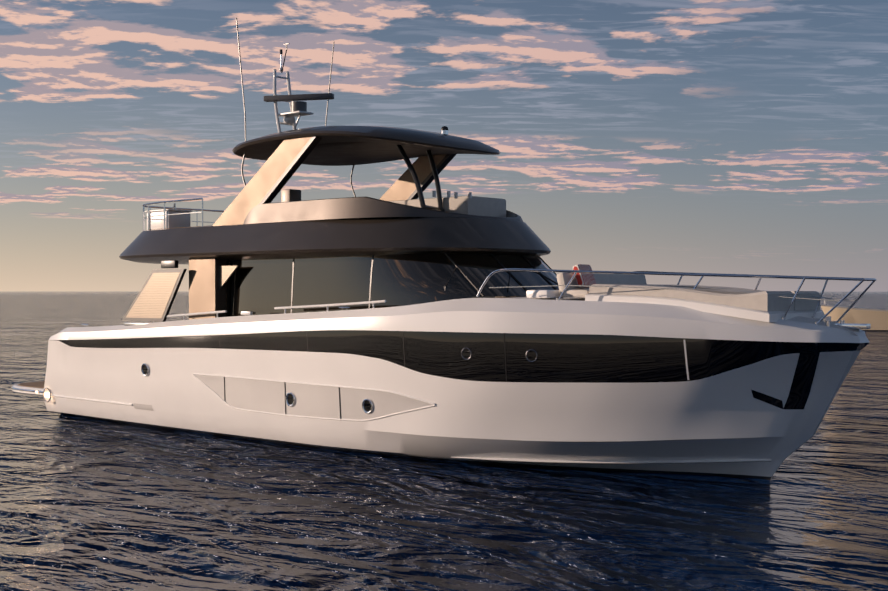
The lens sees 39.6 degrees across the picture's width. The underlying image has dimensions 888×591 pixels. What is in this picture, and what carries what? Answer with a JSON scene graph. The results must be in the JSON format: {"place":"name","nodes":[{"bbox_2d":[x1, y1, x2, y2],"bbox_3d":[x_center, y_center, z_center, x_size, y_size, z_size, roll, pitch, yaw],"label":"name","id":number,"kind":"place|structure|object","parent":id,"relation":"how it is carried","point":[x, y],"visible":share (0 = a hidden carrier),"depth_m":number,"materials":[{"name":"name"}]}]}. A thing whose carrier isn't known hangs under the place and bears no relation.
{"place":"outdoors","nodes":[
{"label":"outdoors","id":0,"kind":"place"},
{"bbox_2d":[0,291,887,590],"bbox_3d":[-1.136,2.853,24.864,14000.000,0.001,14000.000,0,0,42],"label":"sea","id":1,"kind":"structure","parent":0,"point":[86,503],"depth_m":16.46,"materials":[{"name":"blue liquid"}]},
{"bbox_2d":[11,17,875,479],"bbox_3d":[-1.777,-1.100,25.430,21.831,9.402,5.400,0,0,42],"label":"yacht","id":2,"kind":"object","parent":1,"relation":"on","point":[401,317],"visible":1,"depth_m":21.75,"materials":[{"name":"white plastic"}]},
{"bbox_2d":[821,300,887,330],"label":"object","id":3,"kind":"object","parent":1,"relation":"on","point":[877,319],"visible":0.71,"depth_m":91.84,"materials":[{"name":"beige soil"}]},
{"bbox_2d":[0,0,887,291],"label":"sky","id":4,"kind":"structure","parent":0,"point":[688,136],"materials":[{"name":"blue"}]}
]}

